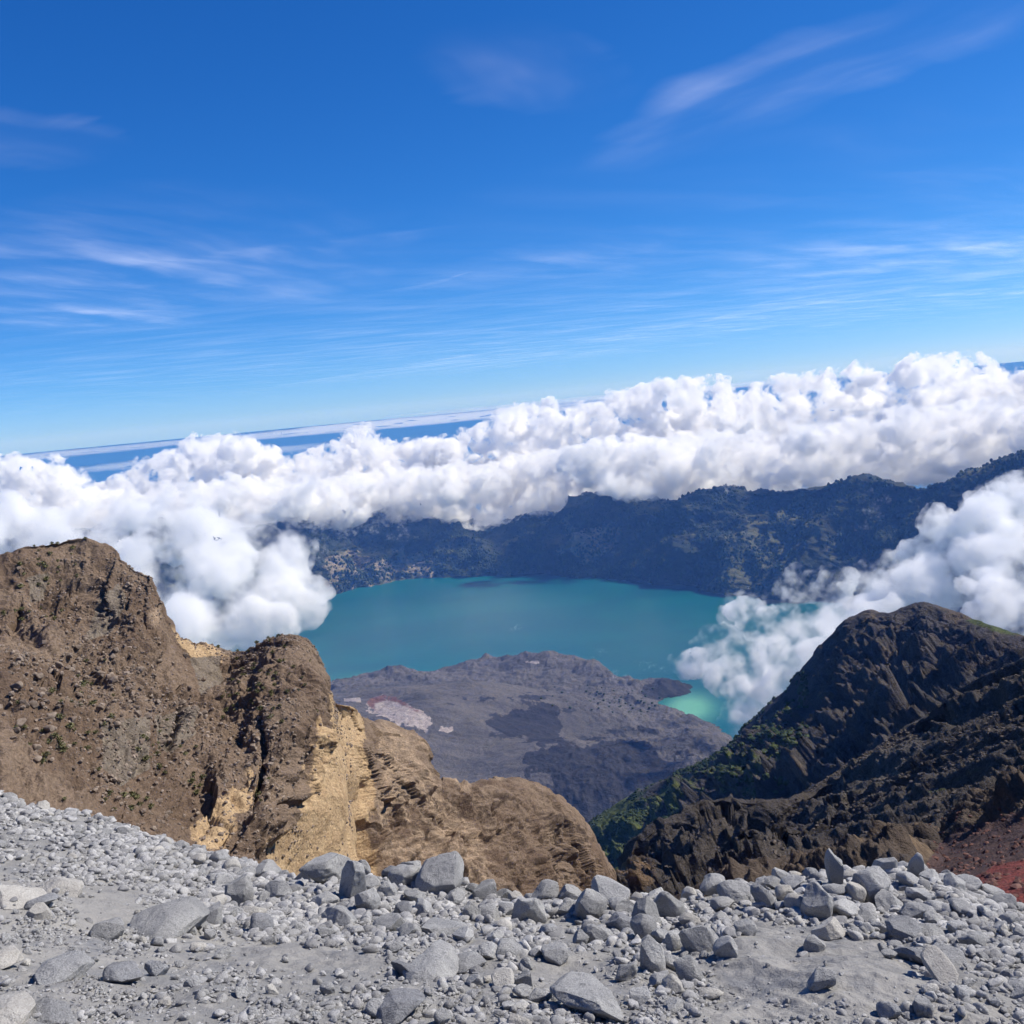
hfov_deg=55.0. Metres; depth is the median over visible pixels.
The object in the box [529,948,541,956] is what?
rock
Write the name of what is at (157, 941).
rock
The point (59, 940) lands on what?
rock
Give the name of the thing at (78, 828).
rock
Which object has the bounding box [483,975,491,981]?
rock
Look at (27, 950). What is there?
rock
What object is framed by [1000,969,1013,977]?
rock
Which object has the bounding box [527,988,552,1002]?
rock
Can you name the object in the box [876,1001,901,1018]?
rock
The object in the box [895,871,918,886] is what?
rock
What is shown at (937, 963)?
rock
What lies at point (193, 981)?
rock
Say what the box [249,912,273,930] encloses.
rock
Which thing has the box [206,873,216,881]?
rock
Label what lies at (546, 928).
rock
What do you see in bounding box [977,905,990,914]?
rock
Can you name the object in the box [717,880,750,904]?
rock
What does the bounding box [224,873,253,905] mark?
rock
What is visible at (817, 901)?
rock
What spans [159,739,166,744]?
stone
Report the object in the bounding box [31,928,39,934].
rock
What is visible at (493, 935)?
rock
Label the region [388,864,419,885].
rock
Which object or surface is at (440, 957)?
rock
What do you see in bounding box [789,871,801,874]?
rock
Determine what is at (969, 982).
rock
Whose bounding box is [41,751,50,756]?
shrub
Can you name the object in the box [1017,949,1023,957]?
rock
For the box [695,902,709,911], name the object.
rock
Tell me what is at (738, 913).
rock
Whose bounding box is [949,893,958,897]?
rock
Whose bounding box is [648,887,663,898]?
rock
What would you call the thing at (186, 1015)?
rock
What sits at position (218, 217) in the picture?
sky
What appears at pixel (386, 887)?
rock
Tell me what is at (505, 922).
rock
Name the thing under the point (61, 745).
shrub
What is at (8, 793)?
rock
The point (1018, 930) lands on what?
rock
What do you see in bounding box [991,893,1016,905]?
rock
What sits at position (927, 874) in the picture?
rock
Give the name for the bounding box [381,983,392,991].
rock
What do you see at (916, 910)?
rock
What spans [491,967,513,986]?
rock
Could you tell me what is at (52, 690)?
shrub
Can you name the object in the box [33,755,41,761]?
stone
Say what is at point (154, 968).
rock
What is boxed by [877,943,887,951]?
rock
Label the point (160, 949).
rock
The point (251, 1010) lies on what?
rock
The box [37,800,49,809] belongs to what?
rock
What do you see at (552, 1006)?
rock
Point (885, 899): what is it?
rock
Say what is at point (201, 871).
rock
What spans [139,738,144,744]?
stone
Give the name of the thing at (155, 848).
rock
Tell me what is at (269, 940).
rock
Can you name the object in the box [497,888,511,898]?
rock
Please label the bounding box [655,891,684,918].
rock
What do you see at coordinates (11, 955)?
rock
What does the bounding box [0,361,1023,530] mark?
sea
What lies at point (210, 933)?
rock
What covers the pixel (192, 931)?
rock
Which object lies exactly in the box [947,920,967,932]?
rock
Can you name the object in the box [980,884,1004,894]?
rock
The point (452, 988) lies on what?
rock
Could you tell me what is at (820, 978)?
rock
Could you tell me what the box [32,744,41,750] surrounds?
stone
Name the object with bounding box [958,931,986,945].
rock
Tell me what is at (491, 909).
rock
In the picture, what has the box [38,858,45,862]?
rock
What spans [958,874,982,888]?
rock
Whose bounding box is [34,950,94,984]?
rock
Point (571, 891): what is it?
rock
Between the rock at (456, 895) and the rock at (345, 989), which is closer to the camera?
the rock at (345, 989)
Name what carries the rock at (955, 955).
on the scree slope at (861, 978)
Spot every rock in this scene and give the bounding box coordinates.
[0,839,5,848]
[0,885,46,908]
[0,944,23,969]
[0,990,35,1023]
[1,933,11,941]
[2,792,16,796]
[20,958,30,965]
[22,947,31,954]
[24,892,58,909]
[26,902,51,919]
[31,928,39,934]
[32,997,78,1023]
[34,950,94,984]
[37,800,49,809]
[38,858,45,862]
[39,817,54,823]
[40,829,52,833]
[41,877,83,897]
[53,938,62,945]
[64,808,78,814]
[65,852,76,858]
[71,840,81,845]
[72,825,81,832]
[72,833,85,838]
[87,841,96,846]
[88,917,124,940]
[91,824,99,830]
[100,828,111,833]
[102,961,141,982]
[116,827,130,833]
[129,896,209,940]
[132,847,142,857]
[136,936,146,943]
[144,960,169,975]
[146,1000,157,1007]
[150,936,163,945]
[151,845,164,850]
[156,996,170,1006]
[157,947,164,952]
[159,837,171,843]
[164,858,176,866]
[173,872,183,878]
[174,840,189,848]
[174,960,184,967]
[178,1011,190,1020]
[182,858,193,864]
[183,975,202,987]
[188,927,196,934]
[189,942,206,951]
[190,853,205,864]
[191,844,200,848]
[193,987,203,994]
[196,921,211,930]
[197,890,212,898]
[198,868,206,875]
[204,929,215,938]
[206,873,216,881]
[206,901,222,926]
[208,894,227,904]
[209,850,229,862]
[213,946,231,958]
[214,872,233,884]
[222,859,240,868]
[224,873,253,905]
[233,907,243,915]
[234,986,249,997]
[237,866,255,876]
[239,906,266,915]
[246,1006,258,1016]
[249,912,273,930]
[256,859,281,875]
[258,890,269,900]
[261,936,276,944]
[265,879,291,897]
[265,983,278,994]
[279,870,288,874]
[279,1001,288,1008]
[293,872,310,879]
[294,922,305,929]
[299,852,350,883]
[308,915,321,920]
[311,891,339,905]
[312,1011,321,1019]
[317,926,336,937]
[319,981,334,994]
[321,905,356,925]
[338,860,366,898]
[340,986,351,992]
[347,925,363,934]
[354,887,380,909]
[358,860,370,874]
[359,940,368,947]
[365,998,382,1017]
[366,875,380,887]
[372,913,405,931]
[374,988,426,1023]
[377,879,398,896]
[381,865,395,876]
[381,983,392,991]
[385,942,403,952]
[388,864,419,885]
[391,960,410,975]
[394,901,411,912]
[398,922,421,935]
[400,860,420,868]
[403,939,458,982]
[404,889,425,900]
[415,851,463,893]
[415,897,431,914]
[421,917,474,937]
[434,1008,451,1023]
[444,887,465,904]
[447,985,457,994]
[452,926,473,942]
[457,950,486,973]
[462,901,480,918]
[465,989,477,997]
[466,883,477,891]
[466,974,482,985]
[472,879,497,899]
[479,903,500,919]
[479,941,497,958]
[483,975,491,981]
[487,929,503,940]
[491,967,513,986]
[494,918,511,930]
[496,938,522,957]
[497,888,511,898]
[498,901,513,914]
[502,1000,514,1009]
[506,1013,531,1023]
[508,890,522,900]
[512,898,546,923]
[512,983,531,998]
[514,970,532,986]
[520,957,533,969]
[524,893,531,897]
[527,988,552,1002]
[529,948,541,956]
[531,879,558,899]
[538,924,556,934]
[541,942,569,965]
[544,1001,558,1012]
[550,971,623,1021]
[557,900,574,913]
[558,884,581,899]
[572,929,588,943]
[574,888,607,919]
[582,924,613,942]
[591,875,629,905]
[605,911,631,931]
[609,897,633,912]
[615,963,637,981]
[629,892,642,900]
[629,986,651,1005]
[630,913,656,937]
[631,897,661,923]
[640,935,665,972]
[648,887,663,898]
[649,970,668,986]
[651,928,668,942]
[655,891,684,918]
[661,973,682,993]
[665,930,681,950]
[665,954,678,970]
[666,997,683,1014]
[673,955,706,980]
[678,911,700,923]
[678,925,718,952]
[681,886,696,900]
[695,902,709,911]
[698,987,723,999]
[699,873,724,894]
[709,896,734,910]
[710,910,727,921]
[712,935,737,957]
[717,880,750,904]
[726,909,742,916]
[733,918,757,935]
[750,883,776,908]
[755,876,766,887]
[764,875,780,888]
[772,867,790,879]
[775,884,793,900]
[780,874,804,889]
[783,893,802,908]
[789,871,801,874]
[800,881,833,918]
[802,867,817,876]
[803,934,825,951]
[807,966,836,991]
[811,916,845,940]
[821,883,846,894]
[824,848,843,883]
[833,898,857,917]
[844,869,855,881]
[845,881,866,902]
[849,926,863,933]
[851,865,890,903]
[858,908,875,920]
[859,922,874,933]
[870,922,886,932]
[872,857,897,868]
[874,889,902,910]
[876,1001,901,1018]
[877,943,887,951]
[881,949,896,958]
[885,915,922,940]
[892,947,923,964]
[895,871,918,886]
[897,861,907,867]
[901,902,934,918]
[905,887,936,900]
[907,852,924,876]
[912,995,932,1016]
[918,869,938,880]
[920,923,944,935]
[920,943,958,984]
[921,983,938,992]
[923,910,941,922]
[924,900,941,912]
[933,942,966,966]
[943,872,965,889]
[947,897,970,914]
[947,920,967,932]
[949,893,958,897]
[954,985,969,998]
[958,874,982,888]
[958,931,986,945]
[961,979,974,986]
[963,963,972,970]
[975,951,988,961]
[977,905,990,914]
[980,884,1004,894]
[987,997,1000,1006]
[989,1017,998,1023]
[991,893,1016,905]
[992,957,999,965]
[997,939,1014,949]
[998,913,1019,923]
[998,923,1007,933]
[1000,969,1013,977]
[1007,977,1023,987]
[1009,923,1014,930]
[1010,985,1023,998]
[1013,926,1023,936]
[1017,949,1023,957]
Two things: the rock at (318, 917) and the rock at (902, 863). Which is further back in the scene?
the rock at (902, 863)
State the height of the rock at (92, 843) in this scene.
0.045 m
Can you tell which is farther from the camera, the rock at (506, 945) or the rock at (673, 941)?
the rock at (673, 941)
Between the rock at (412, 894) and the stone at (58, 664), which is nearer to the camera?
the rock at (412, 894)
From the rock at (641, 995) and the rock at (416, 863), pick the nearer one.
the rock at (641, 995)
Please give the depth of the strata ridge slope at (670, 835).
370.88 m
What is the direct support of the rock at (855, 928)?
on the scree slope at (861, 978)
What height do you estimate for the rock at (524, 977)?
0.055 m
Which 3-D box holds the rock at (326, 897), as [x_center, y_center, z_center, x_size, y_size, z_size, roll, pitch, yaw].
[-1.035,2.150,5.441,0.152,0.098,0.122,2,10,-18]
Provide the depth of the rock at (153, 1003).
2.84 m
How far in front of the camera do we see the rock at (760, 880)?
6.16 m
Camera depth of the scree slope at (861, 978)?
3.52 m
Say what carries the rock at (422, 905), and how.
on the scree slope at (861, 978)
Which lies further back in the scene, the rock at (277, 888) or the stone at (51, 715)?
the stone at (51, 715)
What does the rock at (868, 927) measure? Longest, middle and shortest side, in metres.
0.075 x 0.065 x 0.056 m
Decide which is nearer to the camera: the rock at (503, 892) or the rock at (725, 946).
the rock at (725, 946)
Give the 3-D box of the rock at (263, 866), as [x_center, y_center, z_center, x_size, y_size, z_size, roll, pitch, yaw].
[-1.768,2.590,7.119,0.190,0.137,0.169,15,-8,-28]
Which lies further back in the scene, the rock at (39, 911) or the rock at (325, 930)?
the rock at (325, 930)
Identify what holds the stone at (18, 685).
on the brown cliff
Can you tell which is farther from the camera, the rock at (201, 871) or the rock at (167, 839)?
the rock at (167, 839)
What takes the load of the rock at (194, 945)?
on the scree slope at (861, 978)
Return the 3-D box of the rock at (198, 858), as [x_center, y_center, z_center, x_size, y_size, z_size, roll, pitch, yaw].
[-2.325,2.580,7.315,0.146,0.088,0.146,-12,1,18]
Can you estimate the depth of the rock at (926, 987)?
3.12 m
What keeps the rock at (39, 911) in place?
on the scree slope at (861, 978)
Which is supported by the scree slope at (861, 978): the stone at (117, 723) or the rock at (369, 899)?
the rock at (369, 899)
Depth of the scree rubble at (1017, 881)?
65.45 m
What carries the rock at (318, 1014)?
on the scree slope at (861, 978)
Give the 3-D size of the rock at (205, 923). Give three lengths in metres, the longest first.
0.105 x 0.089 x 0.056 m
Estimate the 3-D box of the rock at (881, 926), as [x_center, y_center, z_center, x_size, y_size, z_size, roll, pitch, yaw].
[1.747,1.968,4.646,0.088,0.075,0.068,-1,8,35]
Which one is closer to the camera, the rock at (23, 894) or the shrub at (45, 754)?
the rock at (23, 894)
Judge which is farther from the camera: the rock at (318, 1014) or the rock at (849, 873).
the rock at (849, 873)
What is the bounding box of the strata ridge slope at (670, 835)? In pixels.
[615,657,1023,896]
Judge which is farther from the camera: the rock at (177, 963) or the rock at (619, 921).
the rock at (619, 921)
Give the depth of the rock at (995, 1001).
3.09 m
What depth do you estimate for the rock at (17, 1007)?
2.58 m
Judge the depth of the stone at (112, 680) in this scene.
109.98 m
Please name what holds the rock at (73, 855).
on the scree slope at (861, 978)
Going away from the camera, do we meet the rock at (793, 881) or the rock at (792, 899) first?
the rock at (792, 899)
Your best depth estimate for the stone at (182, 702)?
122.57 m
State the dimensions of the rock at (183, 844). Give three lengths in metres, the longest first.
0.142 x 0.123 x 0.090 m
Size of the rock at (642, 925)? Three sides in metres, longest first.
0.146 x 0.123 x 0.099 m
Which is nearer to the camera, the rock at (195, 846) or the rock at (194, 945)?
the rock at (194, 945)
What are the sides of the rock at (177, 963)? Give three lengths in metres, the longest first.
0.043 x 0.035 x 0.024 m
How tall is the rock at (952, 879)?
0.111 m
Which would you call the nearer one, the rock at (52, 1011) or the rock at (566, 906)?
the rock at (52, 1011)
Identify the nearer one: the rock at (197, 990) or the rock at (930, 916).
the rock at (197, 990)
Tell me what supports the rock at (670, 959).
on the scree slope at (861, 978)
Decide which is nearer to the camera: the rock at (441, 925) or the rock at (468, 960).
the rock at (468, 960)
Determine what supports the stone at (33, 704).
on the brown cliff
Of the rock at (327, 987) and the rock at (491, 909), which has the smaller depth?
the rock at (327, 987)
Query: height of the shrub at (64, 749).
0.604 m
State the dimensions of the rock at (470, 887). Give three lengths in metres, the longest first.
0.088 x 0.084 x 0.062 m
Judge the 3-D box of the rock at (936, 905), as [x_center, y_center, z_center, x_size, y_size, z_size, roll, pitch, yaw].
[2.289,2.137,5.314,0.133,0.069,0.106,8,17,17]
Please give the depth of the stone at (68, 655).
113.90 m
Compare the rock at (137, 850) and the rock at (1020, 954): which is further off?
the rock at (137, 850)
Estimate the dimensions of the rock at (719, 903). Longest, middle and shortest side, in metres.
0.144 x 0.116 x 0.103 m
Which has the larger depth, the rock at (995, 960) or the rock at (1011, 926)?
the rock at (1011, 926)
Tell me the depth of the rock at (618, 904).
5.42 m
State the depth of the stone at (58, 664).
111.66 m
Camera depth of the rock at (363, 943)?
4.07 m
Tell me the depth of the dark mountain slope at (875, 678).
1088.54 m
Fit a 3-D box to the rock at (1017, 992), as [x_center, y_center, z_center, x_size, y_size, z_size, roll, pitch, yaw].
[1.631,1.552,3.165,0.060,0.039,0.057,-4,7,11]
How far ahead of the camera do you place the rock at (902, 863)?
6.65 m
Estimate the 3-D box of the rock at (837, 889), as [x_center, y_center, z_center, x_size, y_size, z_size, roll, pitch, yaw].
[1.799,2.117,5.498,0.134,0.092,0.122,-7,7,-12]
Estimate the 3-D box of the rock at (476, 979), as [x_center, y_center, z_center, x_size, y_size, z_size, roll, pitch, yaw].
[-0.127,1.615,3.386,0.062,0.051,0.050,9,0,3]
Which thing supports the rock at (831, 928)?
on the scree slope at (861, 978)
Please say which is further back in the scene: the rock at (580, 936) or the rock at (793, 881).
the rock at (793, 881)
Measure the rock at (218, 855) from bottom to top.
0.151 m
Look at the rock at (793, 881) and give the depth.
5.81 m
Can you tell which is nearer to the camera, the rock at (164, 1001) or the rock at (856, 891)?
the rock at (164, 1001)
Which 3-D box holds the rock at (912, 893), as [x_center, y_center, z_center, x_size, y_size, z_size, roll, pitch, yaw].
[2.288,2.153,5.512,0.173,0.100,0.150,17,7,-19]
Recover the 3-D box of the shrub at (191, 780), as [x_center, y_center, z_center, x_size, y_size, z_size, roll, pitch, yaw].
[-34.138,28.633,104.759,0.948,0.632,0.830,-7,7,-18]
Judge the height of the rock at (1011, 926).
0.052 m
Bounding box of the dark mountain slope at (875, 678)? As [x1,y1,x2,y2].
[590,602,1023,869]
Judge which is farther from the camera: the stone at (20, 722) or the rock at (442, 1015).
the stone at (20, 722)
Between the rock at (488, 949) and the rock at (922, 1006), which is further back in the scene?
the rock at (488, 949)
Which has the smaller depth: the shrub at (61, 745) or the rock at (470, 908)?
the rock at (470, 908)
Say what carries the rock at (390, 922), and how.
on the scree slope at (861, 978)
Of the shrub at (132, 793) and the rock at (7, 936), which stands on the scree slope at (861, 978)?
the rock at (7, 936)
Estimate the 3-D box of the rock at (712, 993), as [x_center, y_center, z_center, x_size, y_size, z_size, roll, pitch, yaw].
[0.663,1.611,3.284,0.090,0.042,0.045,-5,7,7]
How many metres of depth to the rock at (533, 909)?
5.23 m
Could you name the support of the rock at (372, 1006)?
on the scree slope at (861, 978)
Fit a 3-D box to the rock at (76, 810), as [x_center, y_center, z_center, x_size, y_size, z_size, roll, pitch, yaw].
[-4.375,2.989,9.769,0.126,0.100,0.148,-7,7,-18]
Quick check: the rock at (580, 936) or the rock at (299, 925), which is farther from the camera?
the rock at (299, 925)
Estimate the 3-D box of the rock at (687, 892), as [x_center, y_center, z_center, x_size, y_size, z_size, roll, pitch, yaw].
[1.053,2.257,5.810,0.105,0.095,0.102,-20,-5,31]
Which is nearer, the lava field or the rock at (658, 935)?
the rock at (658, 935)
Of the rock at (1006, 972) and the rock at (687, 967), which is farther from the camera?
the rock at (1006, 972)
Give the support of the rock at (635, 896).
on the scree slope at (861, 978)
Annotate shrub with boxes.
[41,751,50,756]
[49,687,56,692]
[50,732,58,737]
[57,741,66,747]
[60,746,68,751]
[65,722,76,728]
[129,791,136,796]
[187,777,195,782]
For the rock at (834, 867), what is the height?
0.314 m
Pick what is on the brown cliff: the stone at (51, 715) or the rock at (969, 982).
the stone at (51, 715)
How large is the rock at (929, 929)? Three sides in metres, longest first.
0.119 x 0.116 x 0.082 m
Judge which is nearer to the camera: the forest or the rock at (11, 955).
the rock at (11, 955)
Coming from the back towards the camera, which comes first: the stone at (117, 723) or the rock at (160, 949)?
the stone at (117, 723)
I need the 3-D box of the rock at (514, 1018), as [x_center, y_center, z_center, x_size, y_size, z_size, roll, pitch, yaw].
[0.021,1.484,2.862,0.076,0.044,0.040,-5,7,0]
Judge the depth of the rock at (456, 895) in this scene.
5.57 m
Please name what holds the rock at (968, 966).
on the scree slope at (861, 978)
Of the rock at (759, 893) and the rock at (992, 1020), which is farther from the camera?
the rock at (759, 893)
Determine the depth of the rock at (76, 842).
6.59 m
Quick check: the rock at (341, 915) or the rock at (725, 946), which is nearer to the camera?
the rock at (725, 946)
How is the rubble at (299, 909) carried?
on the scree slope at (861, 978)
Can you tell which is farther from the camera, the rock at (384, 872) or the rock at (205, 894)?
the rock at (384, 872)
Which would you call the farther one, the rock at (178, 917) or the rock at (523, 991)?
the rock at (178, 917)
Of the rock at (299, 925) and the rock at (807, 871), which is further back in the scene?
the rock at (807, 871)
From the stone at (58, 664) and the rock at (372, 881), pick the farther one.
the stone at (58, 664)
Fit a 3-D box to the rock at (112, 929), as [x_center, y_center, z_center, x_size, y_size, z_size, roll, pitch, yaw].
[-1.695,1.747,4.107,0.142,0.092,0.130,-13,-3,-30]
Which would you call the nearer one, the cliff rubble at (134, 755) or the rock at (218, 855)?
the rock at (218, 855)
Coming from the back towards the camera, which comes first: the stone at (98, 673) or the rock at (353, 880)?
the stone at (98, 673)
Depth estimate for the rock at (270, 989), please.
3.01 m
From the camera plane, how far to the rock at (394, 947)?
3.94 m
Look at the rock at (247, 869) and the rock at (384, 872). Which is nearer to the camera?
the rock at (384, 872)
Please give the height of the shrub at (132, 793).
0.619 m
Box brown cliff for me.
[0,538,616,896]
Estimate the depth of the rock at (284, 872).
6.98 m
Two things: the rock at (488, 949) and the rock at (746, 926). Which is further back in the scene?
the rock at (746, 926)
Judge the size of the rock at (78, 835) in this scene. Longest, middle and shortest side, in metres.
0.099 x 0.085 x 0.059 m
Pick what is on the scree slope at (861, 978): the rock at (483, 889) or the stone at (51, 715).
the rock at (483, 889)
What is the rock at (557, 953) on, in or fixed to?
on the scree slope at (861, 978)
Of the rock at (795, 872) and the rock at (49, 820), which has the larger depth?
the rock at (49, 820)
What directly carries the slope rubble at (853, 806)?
on the strata ridge slope at (670, 835)
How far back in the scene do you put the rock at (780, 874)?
6.22 m
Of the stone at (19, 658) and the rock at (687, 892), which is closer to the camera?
the rock at (687, 892)
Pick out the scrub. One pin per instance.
(784, 734)
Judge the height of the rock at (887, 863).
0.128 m
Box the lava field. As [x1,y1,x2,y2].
[330,650,732,822]
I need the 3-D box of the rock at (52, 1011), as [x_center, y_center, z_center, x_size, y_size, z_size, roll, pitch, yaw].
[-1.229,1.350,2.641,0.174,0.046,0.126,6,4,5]
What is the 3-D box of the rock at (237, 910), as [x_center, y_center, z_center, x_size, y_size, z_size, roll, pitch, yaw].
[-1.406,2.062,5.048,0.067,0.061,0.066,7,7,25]
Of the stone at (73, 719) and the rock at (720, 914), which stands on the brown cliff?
the stone at (73, 719)
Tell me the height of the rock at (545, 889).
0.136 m
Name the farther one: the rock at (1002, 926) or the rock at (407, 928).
the rock at (1002, 926)
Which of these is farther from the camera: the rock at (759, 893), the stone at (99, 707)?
the stone at (99, 707)
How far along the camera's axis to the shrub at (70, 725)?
92.09 m
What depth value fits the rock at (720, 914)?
4.79 m
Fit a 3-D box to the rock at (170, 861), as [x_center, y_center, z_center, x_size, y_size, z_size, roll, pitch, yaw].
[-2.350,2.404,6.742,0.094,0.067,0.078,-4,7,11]
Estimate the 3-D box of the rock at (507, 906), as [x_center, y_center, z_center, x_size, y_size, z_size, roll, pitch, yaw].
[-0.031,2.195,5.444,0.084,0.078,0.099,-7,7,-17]
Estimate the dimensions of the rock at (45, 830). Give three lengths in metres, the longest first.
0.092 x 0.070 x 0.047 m
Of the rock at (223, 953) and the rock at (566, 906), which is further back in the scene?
the rock at (566, 906)
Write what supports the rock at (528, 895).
on the scree slope at (861, 978)
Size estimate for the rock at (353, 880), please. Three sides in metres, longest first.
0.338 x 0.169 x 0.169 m
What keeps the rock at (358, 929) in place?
on the scree slope at (861, 978)
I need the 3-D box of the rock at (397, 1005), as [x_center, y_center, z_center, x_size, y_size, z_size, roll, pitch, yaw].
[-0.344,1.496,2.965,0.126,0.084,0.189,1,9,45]
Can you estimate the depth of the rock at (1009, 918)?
5.10 m
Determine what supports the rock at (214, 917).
on the scree slope at (861, 978)
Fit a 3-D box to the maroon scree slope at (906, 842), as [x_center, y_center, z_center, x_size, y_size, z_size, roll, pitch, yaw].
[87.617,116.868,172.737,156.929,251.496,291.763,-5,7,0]
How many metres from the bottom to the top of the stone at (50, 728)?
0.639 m
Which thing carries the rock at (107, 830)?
on the scree slope at (861, 978)
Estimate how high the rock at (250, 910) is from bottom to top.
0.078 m
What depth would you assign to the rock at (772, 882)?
5.94 m
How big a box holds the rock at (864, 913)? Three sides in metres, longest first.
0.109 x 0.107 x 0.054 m
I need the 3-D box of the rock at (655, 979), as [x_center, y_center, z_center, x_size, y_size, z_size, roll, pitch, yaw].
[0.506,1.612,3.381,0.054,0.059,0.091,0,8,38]
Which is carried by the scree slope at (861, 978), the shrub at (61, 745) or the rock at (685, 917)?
the rock at (685, 917)
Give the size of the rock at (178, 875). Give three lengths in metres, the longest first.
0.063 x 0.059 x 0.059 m
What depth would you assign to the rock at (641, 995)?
3.16 m
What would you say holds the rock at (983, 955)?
on the scree slope at (861, 978)
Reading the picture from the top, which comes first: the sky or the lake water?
the sky
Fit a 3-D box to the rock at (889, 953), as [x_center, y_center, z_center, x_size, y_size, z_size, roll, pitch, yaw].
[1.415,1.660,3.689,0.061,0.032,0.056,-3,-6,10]
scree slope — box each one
[0,797,1023,1023]
[674,765,1023,902]
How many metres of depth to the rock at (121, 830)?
8.83 m
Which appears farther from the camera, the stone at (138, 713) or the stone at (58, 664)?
the stone at (58, 664)
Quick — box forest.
[303,449,1023,597]
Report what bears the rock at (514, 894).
on the scree slope at (861, 978)
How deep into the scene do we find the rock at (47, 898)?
4.28 m
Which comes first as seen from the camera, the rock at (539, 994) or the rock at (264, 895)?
the rock at (539, 994)
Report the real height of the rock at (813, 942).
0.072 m
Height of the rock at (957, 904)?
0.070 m
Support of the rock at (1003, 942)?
on the rubble at (299, 909)
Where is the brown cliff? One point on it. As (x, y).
(523, 836)
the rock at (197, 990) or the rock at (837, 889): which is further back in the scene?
the rock at (837, 889)
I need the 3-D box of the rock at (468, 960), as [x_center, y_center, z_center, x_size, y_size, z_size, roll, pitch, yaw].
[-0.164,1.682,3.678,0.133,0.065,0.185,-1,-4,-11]
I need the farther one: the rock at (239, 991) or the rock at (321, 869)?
the rock at (321, 869)
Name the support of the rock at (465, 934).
on the scree slope at (861, 978)
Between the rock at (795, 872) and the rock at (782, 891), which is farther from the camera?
the rock at (795, 872)
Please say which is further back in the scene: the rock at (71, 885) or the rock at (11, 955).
the rock at (71, 885)
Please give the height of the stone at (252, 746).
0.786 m
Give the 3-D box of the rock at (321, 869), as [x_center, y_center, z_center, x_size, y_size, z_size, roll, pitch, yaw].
[-1.157,2.228,6.097,0.282,0.208,0.252,0,0,6]
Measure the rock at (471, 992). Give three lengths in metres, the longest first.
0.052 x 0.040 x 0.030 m
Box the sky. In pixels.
[0,0,1023,455]
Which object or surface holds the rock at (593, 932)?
on the scree slope at (861, 978)
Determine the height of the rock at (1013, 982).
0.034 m
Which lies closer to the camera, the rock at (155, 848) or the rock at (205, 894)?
the rock at (205, 894)
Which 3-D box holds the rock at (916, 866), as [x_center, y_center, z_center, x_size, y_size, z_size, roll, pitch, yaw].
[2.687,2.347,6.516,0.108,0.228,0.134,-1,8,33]
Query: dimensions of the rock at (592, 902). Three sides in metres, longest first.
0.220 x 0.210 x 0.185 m
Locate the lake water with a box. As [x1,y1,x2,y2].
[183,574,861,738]
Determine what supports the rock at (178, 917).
on the scree slope at (861, 978)
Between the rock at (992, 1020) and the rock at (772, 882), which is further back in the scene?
the rock at (772, 882)
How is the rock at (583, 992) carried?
on the scree slope at (861, 978)
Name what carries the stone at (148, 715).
on the brown cliff
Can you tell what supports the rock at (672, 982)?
on the scree slope at (861, 978)
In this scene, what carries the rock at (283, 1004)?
on the scree slope at (861, 978)
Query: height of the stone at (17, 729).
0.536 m
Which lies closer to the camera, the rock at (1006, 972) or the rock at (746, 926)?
the rock at (1006, 972)
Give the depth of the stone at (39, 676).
99.46 m
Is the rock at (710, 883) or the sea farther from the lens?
the sea
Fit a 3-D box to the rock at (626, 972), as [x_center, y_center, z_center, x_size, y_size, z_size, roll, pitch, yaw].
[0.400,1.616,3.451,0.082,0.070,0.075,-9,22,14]
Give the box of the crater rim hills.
[0,450,1023,637]
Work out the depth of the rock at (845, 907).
5.05 m
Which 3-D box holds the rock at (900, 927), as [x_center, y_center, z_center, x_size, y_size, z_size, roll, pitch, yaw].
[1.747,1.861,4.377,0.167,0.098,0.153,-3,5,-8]
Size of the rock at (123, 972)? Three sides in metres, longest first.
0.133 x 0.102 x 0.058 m
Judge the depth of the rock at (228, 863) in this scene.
7.08 m
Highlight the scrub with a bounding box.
[588,671,809,865]
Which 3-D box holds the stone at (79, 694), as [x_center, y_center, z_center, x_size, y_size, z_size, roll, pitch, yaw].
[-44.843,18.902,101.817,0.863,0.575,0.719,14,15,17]
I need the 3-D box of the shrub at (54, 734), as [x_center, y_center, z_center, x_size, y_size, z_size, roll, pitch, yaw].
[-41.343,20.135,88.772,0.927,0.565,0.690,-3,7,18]
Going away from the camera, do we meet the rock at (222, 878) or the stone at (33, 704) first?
the rock at (222, 878)
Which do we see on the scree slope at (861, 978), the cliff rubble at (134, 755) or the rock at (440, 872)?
the rock at (440, 872)
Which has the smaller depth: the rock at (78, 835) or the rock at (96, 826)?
the rock at (78, 835)
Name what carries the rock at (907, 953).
on the scree slope at (861, 978)
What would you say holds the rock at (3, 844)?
on the scree slope at (861, 978)
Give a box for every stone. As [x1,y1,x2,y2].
[10,681,22,689]
[13,726,20,732]
[15,718,26,726]
[16,656,23,661]
[28,700,38,708]
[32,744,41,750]
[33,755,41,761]
[35,673,43,678]
[43,725,54,731]
[46,712,55,719]
[55,661,63,667]
[66,653,72,658]
[68,716,76,721]
[75,692,82,696]
[95,670,105,676]
[96,705,103,709]
[109,677,117,683]
[113,721,121,726]
[134,710,141,716]
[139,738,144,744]
[144,713,151,719]
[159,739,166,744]
[178,699,186,704]
[250,743,255,749]
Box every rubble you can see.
[0,552,352,861]
[0,790,1023,1023]
[623,660,1023,872]
[925,807,1023,901]
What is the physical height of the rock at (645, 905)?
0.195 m

